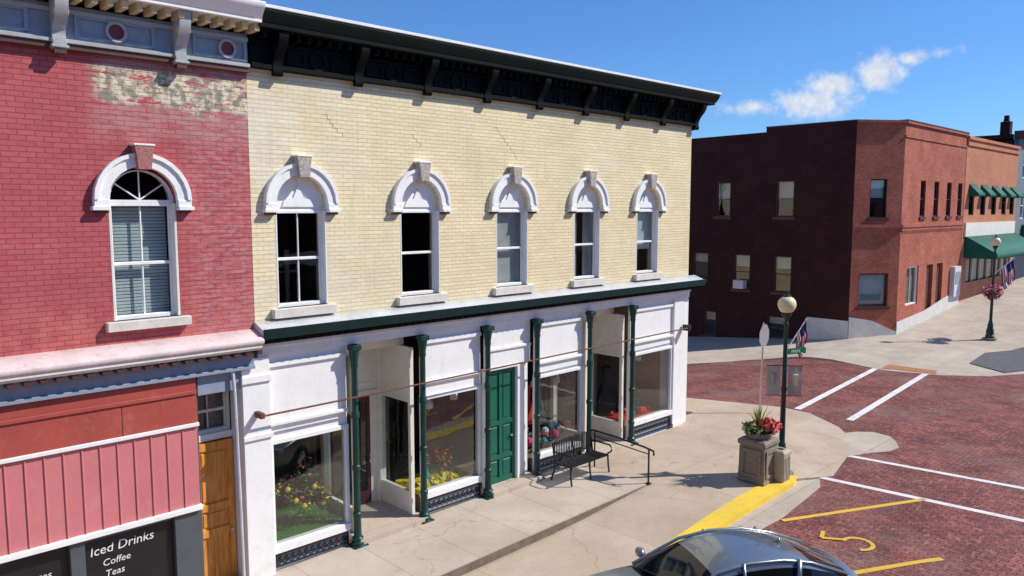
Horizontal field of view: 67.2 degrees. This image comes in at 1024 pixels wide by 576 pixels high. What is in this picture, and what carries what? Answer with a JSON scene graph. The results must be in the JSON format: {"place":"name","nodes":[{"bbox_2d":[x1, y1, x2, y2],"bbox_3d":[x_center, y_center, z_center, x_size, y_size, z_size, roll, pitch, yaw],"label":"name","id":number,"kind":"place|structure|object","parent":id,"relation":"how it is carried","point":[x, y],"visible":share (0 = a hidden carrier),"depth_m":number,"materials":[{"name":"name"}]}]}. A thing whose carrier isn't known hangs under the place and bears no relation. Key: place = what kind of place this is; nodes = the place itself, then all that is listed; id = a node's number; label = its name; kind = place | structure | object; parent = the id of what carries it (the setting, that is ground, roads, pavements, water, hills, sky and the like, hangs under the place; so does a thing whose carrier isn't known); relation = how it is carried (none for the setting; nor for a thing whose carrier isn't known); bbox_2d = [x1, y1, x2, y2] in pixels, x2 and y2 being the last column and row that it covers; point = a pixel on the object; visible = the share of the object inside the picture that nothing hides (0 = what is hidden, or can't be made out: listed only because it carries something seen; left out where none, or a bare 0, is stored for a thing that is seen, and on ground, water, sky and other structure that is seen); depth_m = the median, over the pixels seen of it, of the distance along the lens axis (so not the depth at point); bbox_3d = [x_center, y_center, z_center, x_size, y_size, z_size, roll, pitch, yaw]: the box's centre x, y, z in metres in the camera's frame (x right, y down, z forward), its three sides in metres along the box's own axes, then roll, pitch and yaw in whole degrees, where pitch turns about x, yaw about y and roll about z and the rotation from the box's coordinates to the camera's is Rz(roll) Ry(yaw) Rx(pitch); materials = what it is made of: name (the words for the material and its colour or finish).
{"place":"outdoors","nodes":[
{"label":"outdoors","id":0,"kind":"place"},
{"bbox_2d":[0,42,254,356],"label":"brick wall","id":1,"kind":"structure","parent":0,"point":[73,125],"depth_m":11.38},
{"bbox_2d":[0,0,247,63],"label":"frieze","id":2,"kind":"object","parent":1,"relation":"on","point":[38,22],"visible":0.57,"depth_m":11.24,"materials":[{"name":"paint"}]},
{"bbox_2d":[48,0,190,64],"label":"brackets","id":3,"kind":"object","parent":2,"relation":"attached to","point":[58,20],"visible":0.91,"depth_m":10.78,"materials":[{"name":"paint"}]},
{"bbox_2d":[0,3,246,61],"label":"frieze panels","id":4,"kind":"object","parent":2,"relation":"attached to","point":[76,30],"visible":1,"depth_m":11.40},
{"bbox_2d":[0,0,247,41],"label":"modillion band","id":5,"kind":"object","parent":2,"relation":"attached to","point":[75,12],"visible":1,"depth_m":11.32,"materials":[{"name":"paint"}]},
{"bbox_2d":[0,35,249,73],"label":"frieze band","id":6,"kind":"object","parent":2,"relation":"attached to","point":[86,49],"visible":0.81,"depth_m":11.38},
{"bbox_2d":[0,30,249,67],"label":"frieze base","id":7,"kind":"object","parent":2,"relation":"attached to","point":[89,44],"visible":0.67,"depth_m":11.33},
{"bbox_2d":[104,21,236,57],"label":"medallion rings","id":8,"kind":"object","parent":2,"relation":"attached to","point":[106,31],"visible":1,"depth_m":11.37,"materials":[{"name":"paint"}]},
{"bbox_2d":[109,25,232,54],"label":"medallions","id":9,"kind":"object","parent":2,"relation":"attached to","point":[116,32],"visible":1,"depth_m":11.36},
{"bbox_2d":[98,0,265,24],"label":"cornice","id":10,"kind":"structure","parent":2,"relation":"on","point":[250,11],"depth_m":11.91,"materials":[{"name":"white paint"}]},
{"bbox_2d":[69,0,259,33],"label":"modillions","id":11,"kind":"object","parent":10,"relation":"attached to","point":[120,6],"visible":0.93,"depth_m":11.61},
{"bbox_2d":[0,351,254,406],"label":"shop frieze","id":12,"kind":"object","parent":1,"relation":"attached to","point":[35,391],"visible":0.74,"depth_m":11.63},
{"bbox_2d":[0,329,264,377],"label":"shop cornice","id":13,"kind":"structure","parent":12,"relation":"on","point":[24,364],"depth_m":11.54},
{"bbox_2d":[0,344,261,383],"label":"shop cornice fascia","id":14,"kind":"structure","parent":13,"relation":"attached to","point":[37,376],"depth_m":11.47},
{"bbox_2d":[3,349,261,388],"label":"shop dentils","id":15,"kind":"object","parent":13,"relation":"attached to","point":[106,372],"visible":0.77,"depth_m":11.62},
{"bbox_2d":[231,372,245,575],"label":"downspout","id":16,"kind":"object","parent":12,"relation":"attached to","point":[238,471],"visible":1,"depth_m":13.09,"materials":[{"name":"grey metal"}]},
{"bbox_2d":[90,143,194,209],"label":"window hoods","id":17,"kind":"object","parent":1,"relation":"attached to","point":[114,169],"depth_m":11.58,"materials":[{"name":"white paint"}]},
{"bbox_2d":[131,145,153,169],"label":"keystones","id":18,"kind":"object","parent":17,"relation":"attached to","point":[143,157],"visible":1,"depth_m":11.62,"materials":[{"name":"pink stone"}]},
{"bbox_2d":[109,170,175,320],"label":"window frames","id":19,"kind":"structure","parent":1,"relation":"attached to","point":[139,202],"depth_m":12.07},
{"bbox_2d":[111,206,168,314],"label":"window blinds","id":20,"kind":"object","parent":19,"relation":"attached to","point":[146,222],"depth_m":12.12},
{"bbox_2d":[108,203,180,320],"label":"jambs","id":21,"kind":"object","parent":1,"relation":"attached to","point":[175,252],"visible":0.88,"depth_m":12.19,"materials":[{"name":"beige paint"}]},
{"bbox_2d":[105,315,191,332],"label":"sills","id":22,"kind":"structure","parent":1,"relation":"attached to","point":[140,324],"depth_m":11.91,"materials":[{"name":"stone"}]},
{"bbox_2d":[68,510,202,575],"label":"shop window pilasters","id":23,"kind":"object","parent":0,"point":[187,542],"visible":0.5,"depth_m":12.57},
{"bbox_2d":[275,402,625,511],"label":"shop floor","id":24,"kind":"structure","parent":0,"point":[397,466],"depth_m":18.90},
{"bbox_2d":[276,502,343,540],"bbox_3d":[-4.282,4.551,14.938,1.520,0.100,1.340,-6,8,-44],"label":"turf display","id":25,"kind":"object","parent":24,"relation":"on","point":[313,524],"visible":0.28,"depth_m":14.88},
{"bbox_2d":[276,501,338,538],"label":"turf blades","id":26,"kind":"object","parent":25,"relation":"on","point":[305,520],"visible":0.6,"depth_m":14.90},
{"bbox_2d":[275,388,651,519],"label":"flowers","id":27,"kind":"object","parent":25,"relation":"on","point":[309,470],"depth_m":14.97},
{"bbox_2d":[395,465,470,494],"bbox_3d":[-1.701,4.139,17.107,1.490,0.358,0.960,-6,8,-44],"label":"yellow cloth","id":28,"kind":"object","parent":24,"relation":"on","point":[436,477],"visible":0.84,"depth_m":16.91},
{"bbox_2d":[290,319,577,505],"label":"shop partitions","id":29,"kind":"object","parent":24,"relation":"on","point":[457,418],"visible":0.04,"depth_m":19.39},
{"bbox_2d":[349,432,631,543],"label":"entry floor","id":30,"kind":"structure","parent":0,"point":[380,520],"depth_m":16.15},
{"bbox_2d":[320,307,624,532],"bbox_3d":[-0.472,2.584,18.273,8.590,3.787,1.270,-6,8,-44],"label":"entry woodwork","id":31,"kind":"object","parent":30,"relation":"on","point":[385,364],"visible":0.44,"depth_m":16.51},
{"bbox_2d":[330,383,576,505],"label":"entry doors","id":32,"kind":"structure","parent":31,"relation":"attached to","point":[365,495],"depth_m":16.54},
{"bbox_2d":[260,0,1023,138],"label":"sky","id":33,"kind":"structure","parent":0,"point":[953,64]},
{"bbox_2d":[273,277,1023,575],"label":"sidewalk","id":34,"kind":"structure","parent":0,"point":[603,519],"depth_m":17.73,"materials":[{"name":"concrete"}]},
{"bbox_2d":[195,371,240,575],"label":"entry reveal","id":35,"kind":"object","parent":34,"relation":"on","point":[212,384],"visible":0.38,"depth_m":12.77,"materials":[{"name":"grey paint"}]},
{"bbox_2d":[198,391,229,434],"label":"transom frames","id":36,"kind":"structure","parent":35,"relation":"attached to","point":[226,412],"depth_m":13.44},
{"bbox_2d":[199,429,231,442],"bbox_3d":[-5.254,2.555,13.328,0.740,0.120,0.240,-6,8,-44],"label":"transom bar","id":37,"kind":"object","parent":35,"relation":"attached to","point":[215,435],"visible":0.48,"depth_m":13.30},
{"bbox_2d":[199,437,237,575],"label":"wood door","id":38,"kind":"structure","parent":35,"relation":"attached to","point":[218,501],"depth_m":13.39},
{"bbox_2d":[276,415,669,567],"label":"iron grilles","id":39,"kind":"object","parent":34,"relation":"on","point":[345,538],"visible":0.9,"depth_m":16.37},
{"bbox_2d":[347,305,638,549],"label":"cast iron columns","id":40,"kind":"structure","parent":34,"relation":"on","point":[358,536],"depth_m":16.91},
{"bbox_2d":[265,328,687,416],"bbox_3d":[0.442,1.664,17.655,13.100,0.166,0.046,-6,8,-44],"label":"tie rod","id":41,"kind":"object","parent":40,"relation":"attached to","point":[271,414],"visible":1,"depth_m":15.96,"materials":[{"name":"black metal"}]},
{"bbox_2d":[550,431,611,486],"bbox_3d":[1.662,4.016,18.362,1.404,0.993,0.754,-6,8,-44],"label":"park bench","id":42,"kind":"object","parent":34,"relation":"on","point":[571,463],"visible":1,"depth_m":18.42,"materials":[{"name":"black metal"}]},
{"bbox_2d":[587,429,654,484],"bbox_3d":[2.572,4.035,18.473,0.120,0.994,2.041,-6,8,-44],"label":"handrail","id":43,"kind":"object","parent":34,"relation":"on","point":[634,443],"visible":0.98,"depth_m":18.25,"materials":[{"name":"black metal"}]},
{"bbox_2d":[737,404,781,485],"bbox_3d":[5.761,3.608,17.933,0.922,1.784,0.862,-6,8,-44],"label":"concrete planter","id":44,"kind":"object","parent":34,"relation":"on","point":[758,442],"visible":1,"depth_m":17.76,"materials":[{"name":"concrete"}]},
{"bbox_2d":[759,323,768,410],"bbox_3d":[7.706,2.479,23.735,0.068,2.852,0.684,5,8,41],"label":"stop sign","id":45,"kind":"object","parent":34,"relation":"on","point":[764,336],"visible":0.98,"depth_m":23.68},
{"bbox_2d":[774,446,791,482],"bbox_3d":[6.245,4.130,17.973,0.380,0.785,0.380,-6,8,-44],"label":"litter bin","id":46,"kind":"object","parent":34,"relation":"on","point":[782,464],"visible":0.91,"depth_m":17.82,"materials":[{"name":"stone"}]},
{"bbox_2d":[765,290,802,474],"bbox_3d":[6.467,2.298,18.321,0.600,4.520,0.673,-6,8,-44],"label":"street lamp","id":47,"kind":"object","parent":34,"relation":"on","point":[786,304],"visible":0.84,"depth_m":18.28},
{"bbox_2d":[788,318,807,357],"bbox_3d":[6.787,1.206,18.343,0.711,0.947,0.133,-3,7,-27],"label":"american flag","id":48,"kind":"object","parent":47,"relation":"attached to","point":[801,335],"visible":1,"depth_m":18.40,"materials":[{"name":"multicoloured fabric"}]},
{"bbox_2d":[806,317,895,339],"bbox_3d":[17.035,2.163,38.590,4.222,1.550,1.113,2,6,16],"label":"foundation","id":49,"kind":"object","parent":34,"relation":"on","point":[828,329],"visible":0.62,"depth_m":38.40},
{"bbox_2d":[896,123,967,321],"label":"street wall","id":50,"kind":"structure","parent":34,"relation":"on","point":[930,163],"depth_m":40.72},
{"bbox_2d":[896,295,958,333],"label":"base course","id":51,"kind":"object","parent":50,"relation":"attached to","point":[943,304],"visible":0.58,"depth_m":41.55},
{"bbox_2d":[924,263,939,309],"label":"street doors","id":52,"kind":"structure","parent":50,"relation":"in","point":[927,285],"depth_m":41.91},
{"bbox_2d":[949,266,960,296],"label":"cash machine","id":53,"kind":"object","parent":50,"relation":"attached to","point":[955,280],"visible":1,"depth_m":43.80,"materials":[{"name":"metal"}]},
{"bbox_2d":[958,138,1018,302],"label":"street wall","id":54,"kind":"structure","parent":34,"relation":"on","point":[990,167],"depth_m":47.45,"materials":[{"name":"orange brick"}]},
{"bbox_2d":[965,258,1005,281],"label":"shop windows","id":55,"kind":"structure","parent":54,"relation":"in","point":[982,268],"depth_m":48.48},
{"bbox_2d":[964,221,1014,236],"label":"sign band","id":56,"kind":"object","parent":54,"relation":"attached to","point":[983,228],"visible":1,"depth_m":47.91,"materials":[{"name":"beige paint"}]},
{"bbox_2d":[964,232,1023,258],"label":"shop awning","id":57,"kind":"object","parent":54,"relation":"attached to","point":[981,246],"visible":1,"depth_m":45.46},
{"bbox_2d":[967,136,1020,154],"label":"brick cornice","id":58,"kind":"structure","parent":54,"relation":"attached to","point":[992,147],"depth_m":47.33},
{"bbox_2d":[969,184,1023,197],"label":"window awnings","id":59,"kind":"object","parent":54,"relation":"attached to","point":[975,190],"depth_m":47.86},
{"bbox_2d":[980,235,1003,340],"bbox_3d":[22.750,-0.011,36.517,0.979,5.049,1.813,4,7,32],"label":"street lamp","id":60,"kind":"object","parent":34,"relation":"on","point":[992,292],"visible":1,"depth_m":36.37,"materials":[{"name":"metal"}]},
{"bbox_2d":[995,258,1014,288],"bbox_3d":[23.359,-0.667,36.518,1.205,1.510,0.133,-1,6,-10],"label":"american flag","id":61,"kind":"object","parent":60,"relation":"attached to","point":[1008,273],"visible":1,"depth_m":36.55,"materials":[{"name":"multicoloured fabric"}]},
{"bbox_2d":[970,347,1023,371],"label":"asphalt ramp","id":62,"kind":"structure","parent":34,"relation":"on","point":[1008,361],"depth_m":32.28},
{"bbox_2d":[1012,138,1023,279],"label":"street wall","id":63,"kind":"structure","parent":34,"relation":"on","point":[1019,264],"depth_m":52.99,"materials":[{"name":"brick"}]},
{"bbox_3d":[-10.810,4.056,9.570,12.500,4.500,2.880,-6,8,-44],"label":"shop","id":64,"kind":"object","parent":34,"relation":"on","visible":0},
{"bbox_2d":[0,519,174,575],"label":"chalkboard window","id":65,"kind":"structure","parent":64,"relation":"attached to","point":[154,556],"depth_m":11.99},
{"bbox_2d":[44,532,152,575],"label":"chalk lettering","id":66,"kind":"object","parent":65,"relation":"attached to","point":[108,550],"visible":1,"depth_m":11.97},
{"bbox_2d":[0,378,196,459],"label":"signboard","id":67,"kind":"object","parent":64,"relation":"attached to","point":[41,426],"visible":0.88,"depth_m":11.48,"materials":[{"name":"red paint"}]},
{"bbox_2d":[0,426,199,555],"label":"board siding","id":68,"kind":"object","parent":64,"relation":"attached to","point":[48,499],"visible":0.99,"depth_m":11.58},
{"bbox_2d":[0,422,202,563],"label":"white trim","id":69,"kind":"structure","parent":64,"relation":"attached to","point":[80,538],"depth_m":11.56,"materials":[{"name":"paint"}]},
{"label":"rear walls","id":70,"kind":"object","parent":34,"relation":"on","visible":0},
{"bbox_2d":[38,0,237,32],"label":"roof","id":71,"kind":"structure","parent":70,"relation":"on","point":[111,9],"depth_m":11.71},
{"bbox_2d":[110,168,170,315],"bbox_3d":[-10.356,-1.145,9.310,13.530,4.400,2.220,-6,8,-44],"label":"interior","id":72,"kind":"object","parent":70,"relation":"attached to","point":[128,182],"depth_m":14.18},
{"bbox_2d":[481,277,911,482],"bbox_3d":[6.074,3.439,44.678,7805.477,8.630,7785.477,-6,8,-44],"label":"ground","id":73,"kind":"structure","parent":0,"point":[773,331],"depth_m":45.19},
{"bbox_2d":[197,392,227,443],"bbox_3d":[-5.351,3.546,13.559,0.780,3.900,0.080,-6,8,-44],"label":"transom window","id":74,"kind":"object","parent":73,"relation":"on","point":[215,418],"depth_m":13.46,"materials":[{"name":"grey paint"}]},
{"bbox_2d":[230,289,690,575],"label":"storefront woodwork","id":75,"kind":"object","parent":73,"relation":"on","point":[285,376],"visible":0.69,"depth_m":16.06,"materials":[{"name":"white paint"}]},
{"bbox_2d":[275,417,668,564],"bbox_3d":[0.140,4.354,18.078,12.230,0.487,0.010,-6,8,-44],"label":"grille panel","id":76,"kind":"object","parent":75,"relation":"attached to","point":[451,501],"visible":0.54,"depth_m":16.68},
{"bbox_2d":[262,285,702,344],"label":"ledge soffit","id":77,"kind":"structure","parent":75,"relation":"on","point":[360,329],"depth_m":15.79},
{"bbox_2d":[254,275,701,337],"bbox_3d":[0.578,0.226,17.814,13.600,0.240,0.340,-6,8,-44],"label":"belt ledge","id":78,"kind":"object","parent":77,"relation":"on","point":[260,327],"visible":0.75,"depth_m":15.94,"materials":[{"name":"grey metal"}]},
{"bbox_2d":[263,279,705,339],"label":"belt ledge fascia","id":79,"kind":"structure","parent":78,"relation":"attached to","point":[284,332],"depth_m":15.87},
{"bbox_2d":[269,286,700,342],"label":"ledge dentils","id":80,"kind":"object","parent":77,"relation":"attached to","point":[387,326],"visible":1,"depth_m":16.31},
{"bbox_2d":[491,367,514,483],"bbox_3d":[-0.287,3.143,17.689,0.910,2.660,0.085,-6,8,-44],"label":"green door","id":81,"kind":"structure","parent":75,"relation":"attached to","point":[503,424],"depth_m":17.73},
{"bbox_2d":[238,30,691,407],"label":"brick wall","id":82,"kind":"structure","parent":73,"relation":"on","point":[369,156],"depth_m":16.21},
{"bbox_2d":[228,391,316,502],"bbox_3d":[-1.779,2.536,19.983,13.300,4.400,2.900,-6,8,-44],"label":"shop interior","id":83,"kind":"object","parent":82,"relation":"attached to","point":[286,456],"visible":0.01,"depth_m":15.96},
{"bbox_2d":[385,403,397,442],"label":"shop shelves","id":84,"kind":"object","parent":83,"relation":"attached to","point":[388,423],"visible":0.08,"depth_m":19.14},
{"bbox_2d":[426,365,614,448],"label":"hanging dresses","id":85,"kind":"object","parent":83,"relation":"attached to","point":[435,438],"visible":0.59,"depth_m":19.84,"materials":[{"name":"fabric"}]},
{"bbox_2d":[277,212,581,302],"bbox_3d":[-1.034,-2.110,18.826,12.870,4.320,3.010,-6,8,-44],"label":"interior","id":86,"kind":"object","parent":82,"relation":"attached to","point":[416,268],"visible":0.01,"depth_m":17.00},
{"bbox_2d":[278,249,296,302],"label":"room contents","id":87,"kind":"object","parent":86,"relation":"attached to","point":[286,271],"visible":0.18,"depth_m":14.59,"materials":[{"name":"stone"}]},
{"bbox_2d":[262,155,667,212],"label":"window hoods","id":88,"kind":"object","parent":82,"relation":"attached to","point":[283,174],"depth_m":15.74,"materials":[{"name":"white paint"}]},
{"bbox_2d":[293,156,656,187],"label":"keystones","id":89,"kind":"object","parent":88,"relation":"attached to","point":[303,167],"visible":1,"depth_m":15.33,"materials":[{"name":"stone"}]},
{"bbox_2d":[277,176,655,209],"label":"tympanums","id":90,"kind":"object","parent":82,"relation":"attached to","point":[309,189],"visible":0.48,"depth_m":15.58,"materials":[{"name":"white paint"}]},
{"bbox_2d":[282,185,652,207],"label":"tympanum ornaments","id":91,"kind":"object","parent":90,"relation":"attached to","point":[300,200],"visible":0.97,"depth_m":15.56,"materials":[{"name":"white paint"}]},
{"bbox_2d":[278,210,655,307],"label":"window frames","id":92,"kind":"structure","parent":82,"relation":"attached to","point":[521,247],"depth_m":15.98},
{"bbox_2d":[497,212,649,283],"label":"window shades","id":93,"kind":"object","parent":92,"relation":"attached to","point":[507,236],"depth_m":17.70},
{"bbox_2d":[574,212,590,276],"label":"window curtains","id":94,"kind":"object","parent":92,"relation":"attached to","point":[586,238],"depth_m":19.54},
{"bbox_2d":[275,210,658,307],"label":"jambs","id":95,"kind":"object","parent":82,"relation":"attached to","point":[438,249],"visible":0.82,"depth_m":15.99,"materials":[{"name":"white paint"}]},
{"bbox_2d":[271,272,663,318],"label":"sills","id":96,"kind":"structure","parent":82,"relation":"attached to","point":[299,311],"depth_m":15.70,"materials":[{"name":"stone"}]},
{"bbox_2d":[247,8,720,126],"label":"cornice","id":97,"kind":"structure","parent":82,"relation":"attached to","point":[259,53],"depth_m":15.23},
{"bbox_2d":[257,29,706,130],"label":"cornice brackets","id":98,"kind":"object","parent":97,"relation":"attached to","point":[361,54],"visible":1,"depth_m":15.74,"materials":[{"name":"black paint"}]},
{"bbox_2d":[286,50,691,120],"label":"frieze panels","id":99,"kind":"object","parent":97,"relation":"attached to","point":[322,55],"visible":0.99,"depth_m":15.97,"materials":[{"name":"black paint"}]},
{"bbox_2d":[265,4,721,94],"bbox_3d":[0.783,-5.035,17.279,13.800,0.054,0.580,-6,8,-44],"label":"cornice gutter","id":100,"kind":"object","parent":97,"relation":"on","point":[305,13],"visible":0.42,"depth_m":15.21,"materials":[{"name":"white metal"}]},
{"bbox_2d":[688,121,856,338],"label":"side wall","id":101,"kind":"structure","parent":73,"relation":"on","point":[816,164],"depth_m":40.62,"materials":[{"name":"brick"}]},
{"bbox_2d":[693,179,961,338],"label":"window frames","id":102,"kind":"structure","parent":101,"relation":"attached to","point":[883,215],"depth_m":40.76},
{"bbox_2d":[696,180,884,323],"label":"window shades","id":103,"kind":"object","parent":102,"relation":"in","point":[871,284],"depth_m":40.07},
{"bbox_2d":[691,119,969,144],"bbox_3d":[8.579,-9.523,53.803,11.750,0.700,38.520,-6,8,-44],"label":"coping","id":104,"kind":"object","parent":101,"relation":"on","point":[824,122],"visible":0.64,"depth_m":39.80,"materials":[{"name":"metal"}]},
{"bbox_2d":[701,216,962,336],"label":"window sills","id":105,"kind":"structure","parent":101,"relation":"attached to","point":[868,219],"depth_m":40.14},
{"bbox_2d":[695,186,884,304],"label":"interior","id":106,"kind":"object","parent":73,"relation":"on","point":[785,207],"depth_m":44.42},
{"bbox_2d":[849,122,905,331],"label":"chamfer wall","id":107,"kind":"structure","parent":73,"relation":"on","point":[880,150],"depth_m":37.78,"materials":[{"name":"brick"}]},
{"bbox_2d":[852,119,969,232],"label":"string courses","id":108,"kind":"object","parent":107,"relation":"attached to","point":[906,228],"visible":1,"depth_m":39.04,"materials":[{"name":"brick"}]},
{"bbox_2d":[686,359,1023,575],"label":"brick street","id":109,"kind":"structure","parent":0,"point":[971,426],"depth_m":19.06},
{"bbox_2d":[589,526,857,575],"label":"parked car","id":110,"kind":"object","parent":109,"relation":"on","point":[742,551],"visible":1,"depth_m":11.96,"materials":[{"name":"paint"}]},
{"bbox_2d":[661,475,796,549],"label":"yellow curb","id":111,"kind":"structure","parent":109,"relation":"on","point":[734,510],"depth_m":16.55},
{"bbox_2d":[781,499,943,573],"bbox_3d":[6.787,5.127,13.943,3.498,0.297,7.092,1,6,11],"label":"parking marking","id":112,"kind":"object","parent":109,"relation":"on","point":[872,544],"visible":0.98,"depth_m":15.13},
{"bbox_2d":[795,368,1023,521],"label":"crosswalk marking","id":113,"kind":"object","parent":109,"relation":"on","point":[872,405],"visible":1,"depth_m":19.27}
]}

